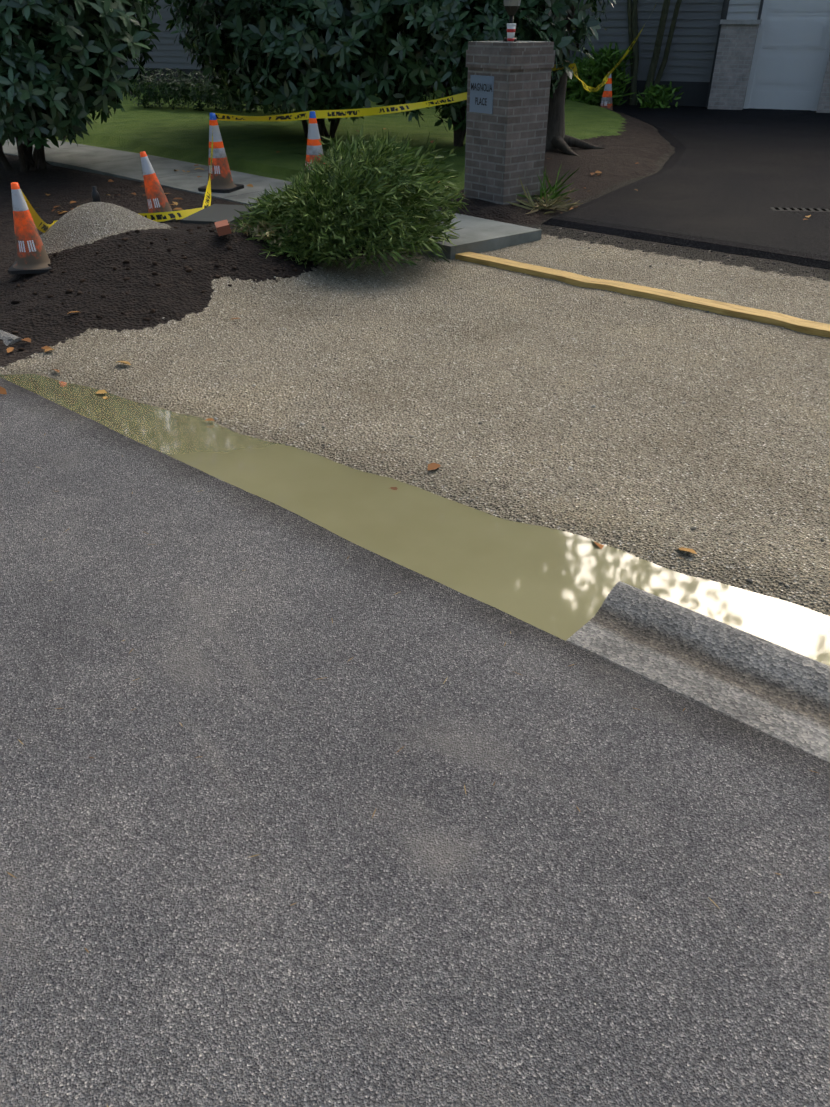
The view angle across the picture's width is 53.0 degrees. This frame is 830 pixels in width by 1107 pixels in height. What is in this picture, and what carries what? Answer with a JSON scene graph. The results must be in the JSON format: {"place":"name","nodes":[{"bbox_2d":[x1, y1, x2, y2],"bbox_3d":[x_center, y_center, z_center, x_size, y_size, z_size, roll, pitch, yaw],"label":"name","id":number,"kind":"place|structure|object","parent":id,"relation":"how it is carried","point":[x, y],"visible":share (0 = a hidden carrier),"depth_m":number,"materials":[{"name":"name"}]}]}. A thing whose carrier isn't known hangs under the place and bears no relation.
{"place":"outdoors","nodes":[
{"label":"outdoors","id":0,"kind":"place"},
{"bbox_2d":[92,186,100,201],"bbox_3d":[-2.952,-3.272,7.717,0.074,0.250,0.072,24,40,32],"label":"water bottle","id":1,"kind":"object","parent":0,"point":[96,196],"visible":0.62,"depth_m":7.67,"materials":[{"name":"black plastic"}]},
{"bbox_2d":[2,138,541,259],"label":"sidewalk","id":2,"kind":"structure","parent":0,"point":[478,235],"depth_m":9.16,"materials":[{"name":"concrete"}]},
{"bbox_2d":[198,113,243,192],"bbox_3d":[-2.025,-4.106,8.505,0.370,0.710,0.370,11,35,16],"label":"cone","id":3,"kind":"object","parent":2,"relation":"on","point":[221,179],"visible":0.9,"depth_m":8.51,"materials":[{"name":"orange plastic"}]},
{"bbox_2d":[0,82,675,210],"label":"lawn","id":4,"kind":"structure","parent":0,"point":[182,134],"depth_m":11.39,"materials":[{"name":"green plant"}]},
{"bbox_2d":[0,0,161,171],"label":"rhododendron bush","id":5,"kind":"object","parent":4,"relation":"on","point":[60,79],"visible":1,"depth_m":8.57,"materials":[{"name":"green plant"}]},
{"bbox_2d":[127,66,294,113],"bbox_3d":[-3.549,-8.028,14.458,3.680,0.726,0.801,16,36,23],"label":"hedge","id":6,"kind":"object","parent":4,"relation":"on","point":[209,97],"visible":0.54,"depth_m":14.54,"materials":[{"name":"green plant"}]},
{"bbox_2d":[164,0,437,138],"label":"rhododendron bush","id":7,"kind":"object","parent":4,"relation":"on","point":[300,55],"visible":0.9,"depth_m":10.13,"materials":[{"name":"green plant"}]},
{"bbox_2d":[0,374,829,665],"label":"puddle water","id":8,"kind":"structure","parent":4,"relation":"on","point":[561,584],"depth_m":3.26,"materials":[{"name":"brown liquid"}]},
{"bbox_2d":[111,0,829,112],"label":"house","id":9,"kind":"structure","parent":4,"relation":"on","point":[744,54],"depth_m":15.38,"materials":[{"name":"wood"}]},
{"bbox_2d":[354,0,615,146],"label":"rhododendron bush","id":10,"kind":"object","parent":4,"relation":"on","point":[453,28],"visible":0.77,"depth_m":9.40,"materials":[{"name":"green plant"}]},
{"bbox_2d":[545,4,606,155],"bbox_3d":[2.146,-7.621,8.339,6.833,6.893,3.765,46,54,48],"label":"tree","id":11,"kind":"object","parent":4,"relation":"on","point":[557,138],"visible":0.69,"depth_m":10.54,"materials":[{"name":"brown plant"}]},
{"bbox_2d":[600,72,611,109],"bbox_3d":[3.571,-8.531,15.434,0.370,0.710,0.370,24,40,32],"label":"cone","id":12,"kind":"object","parent":4,"relation":"on","point":[606,101],"visible":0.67,"depth_m":15.39,"materials":[{"name":"orange plastic"}]},
{"bbox_2d":[565,42,683,108],"bbox_3d":[3.404,-9.239,16.079,3.569,1.206,1.860,9,34,13],"label":"border shrub","id":13,"kind":"object","parent":4,"relation":"on","point":[598,71],"visible":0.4,"depth_m":15.88,"materials":[{"name":"green plant"}]},
{"bbox_2d":[566,581,829,762],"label":"kerb","id":14,"kind":"structure","parent":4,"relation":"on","point":[778,692],"depth_m":2.59,"materials":[{"name":"concrete"}]},
{"bbox_2d":[0,377,829,1106],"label":"street","id":15,"kind":"structure","parent":0,"point":[522,931],"depth_m":2.06,"materials":[{"name":"grey asphalt"}]},
{"bbox_2d":[0,152,829,615],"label":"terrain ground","id":16,"kind":"structure","parent":0,"point":[656,490],"depth_m":4.77,"materials":[{"name":"beige gravel"}]},
{"bbox_2d":[8,182,51,274],"bbox_3d":[-2.789,-2.337,5.946,0.315,0.580,0.315,-6,33,-9],"label":"cone","id":17,"kind":"object","parent":16,"relation":"on","point":[32,256],"visible":0.92,"depth_m":5.94,"materials":[{"name":"orange plastic"}]},
{"bbox_2d":[21,130,212,232],"bbox_3d":[-2.355,-3.245,7.177,0.681,0.706,3.202,13,35,19],"label":"caution tape","id":18,"kind":"object","parent":16,"relation":"on","point":[41,225],"visible":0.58,"depth_m":7.34,"materials":[{"name":"yellow plastic"}]},
{"bbox_2d":[140,151,179,222],"bbox_3d":[-2.311,-3.228,7.339,0.315,0.580,0.315,-2,32,13],"label":"cone","id":19,"kind":"object","parent":16,"relation":"on","point":[157,201],"visible":0.69,"depth_m":7.30,"materials":[{"name":"orange plastic"}]},
{"bbox_2d":[11,222,382,350],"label":"soil clods","id":20,"kind":"object","parent":16,"relation":"on","point":[187,269],"depth_m":5.80,"materials":[{"name":"brown soil"}]},
{"bbox_2d":[180,204,255,223],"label":"concrete slab","id":21,"kind":"structure","parent":16,"relation":"on","point":[213,213],"depth_m":7.22,"materials":[{"name":"grey concrete"}]},
{"bbox_2d":[214,219,230,235],"bbox_3d":[-1.411,-2.394,6.112,0.104,0.077,0.200,-9,34,-13],"label":"loose brick","id":22,"kind":"object","parent":16,"relation":"on","point":[222,227],"visible":1,"depth_m":6.04,"materials":[{"name":"brown brick"}]},
{"bbox_2d":[304,111,324,184],"bbox_3d":[-1.059,-4.261,8.765,0.370,0.710,0.370,-21,38,-29],"label":"cone","id":23,"kind":"object","parent":16,"relation":"on","point":[314,145],"visible":0.48,"depth_m":8.68,"materials":[{"name":"orange plastic"}]},
{"bbox_2d":[215,5,655,120],"bbox_3d":[1.934,-6.893,11.429,1.956,1.208,11.055,21,38,29],"label":"caution tape","id":24,"kind":"object","parent":23,"relation":"attached to","point":[343,113],"visible":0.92,"depth_m":8.93,"materials":[{"name":"yellow plastic"}]},
{"bbox_2d":[229,124,468,275],"bbox_3d":[-0.511,-2.715,6.359,1.855,0.960,1.694,24,40,32],"label":"juniper shrub","id":25,"kind":"object","parent":16,"relation":"on","point":[324,211],"visible":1,"depth_m":6.12,"materials":[{"name":"green plant"}]},
{"bbox_2d":[0,128,810,554],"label":"fallen leaves","id":26,"kind":"object","parent":16,"relation":"on","point":[430,466],"visible":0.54,"depth_m":4.96,"materials":[{"name":"brown plant"}]},
{"bbox_2d":[131,228,829,587],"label":"loose gravel","id":27,"kind":"structure","parent":16,"relation":"on","point":[749,580],"depth_m":4.48,"materials":[{"name":"beige gravel"}]},
{"bbox_2d":[464,41,554,204],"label":"brick pillar","id":28,"kind":"structure","parent":16,"relation":"on","point":[506,130],"depth_m":7.67,"materials":[{"name":"brick"}]},
{"bbox_2d":[475,97,486,105],"bbox_3d":[0.607,-4.162,7.658,0.001,0.061,0.152,-25,40,-33],"label":"sign text","id":29,"kind":"object","parent":28,"relation":"attached to","point":[485,99],"visible":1,"depth_m":7.66,"materials":[{"name":"black paint"}]},
{"bbox_2d":[471,83,491,91],"bbox_3d":[0.608,-4.257,7.595,0.001,0.061,0.280,-25,40,-33],"label":"sign text","id":30,"kind":"object","parent":28,"relation":"attached to","point":[474,87],"visible":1,"depth_m":7.60,"materials":[{"name":"black paint"}]},
{"bbox_2d":[507,23,515,41],"bbox_3d":[0.845,-4.583,7.322,0.085,0.140,0.085,24,40,32],"label":"paper cup","id":31,"kind":"object","parent":28,"relation":"on","point":[511,28],"visible":1,"depth_m":7.29,"materials":[{"name":"white paper"}]},
{"bbox_2d":[503,0,520,41],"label":"pillar lantern","id":32,"kind":"object","parent":28,"relation":"on","point":[511,7],"visible":0.6,"depth_m":7.40,"materials":[{"name":"brown metal"}]},
{"bbox_2d":[506,163,581,213],"bbox_3d":[1.223,-3.462,7.933,0.910,0.433,0.843,24,40,32],"label":"iris clump","id":33,"kind":"object","parent":16,"relation":"on","point":[558,204],"visible":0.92,"depth_m":7.98,"materials":[{"name":"green plant"}]},
{"bbox_2d":[455,252,829,337],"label":"wood plank","id":34,"kind":"object","parent":16,"relation":"on","point":[766,317],"visible":0.9,"depth_m":5.68,"materials":[{"name":"beige wood"}]},
{"bbox_2d":[627,0,681,105],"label":"vine maple","id":35,"kind":"object","parent":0,"point":[632,21],"visible":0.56,"depth_m":15.66,"materials":[{"name":"brown plant"}]},
{"bbox_2d":[531,225,829,286],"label":"crumbs","id":36,"kind":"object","parent":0,"point":[773,263],"depth_m":6.76,"materials":[{"name":"black asphalt"}]},
{"bbox_2d":[542,104,829,269],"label":"driveway pavement","id":37,"kind":"structure","parent":0,"point":[722,180],"depth_m":8.61,"materials":[{"name":"black asphalt"}]},
{"bbox_2d":[770,207,829,211],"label":"drain grate","id":38,"kind":"object","parent":37,"relation":"on","point":[799,209],"visible":1,"depth_m":7.76,"materials":[{"name":"grey metal"}]},
{"label":"ground","id":39,"kind":"structure","parent":0,"visible":0},
{"bbox_2d":[0,330,21,345],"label":"chunk","id":40,"kind":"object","parent":39,"relation":"on","point":[7,338],"depth_m":5.09,"materials":[{"name":"concrete"}]}
]}

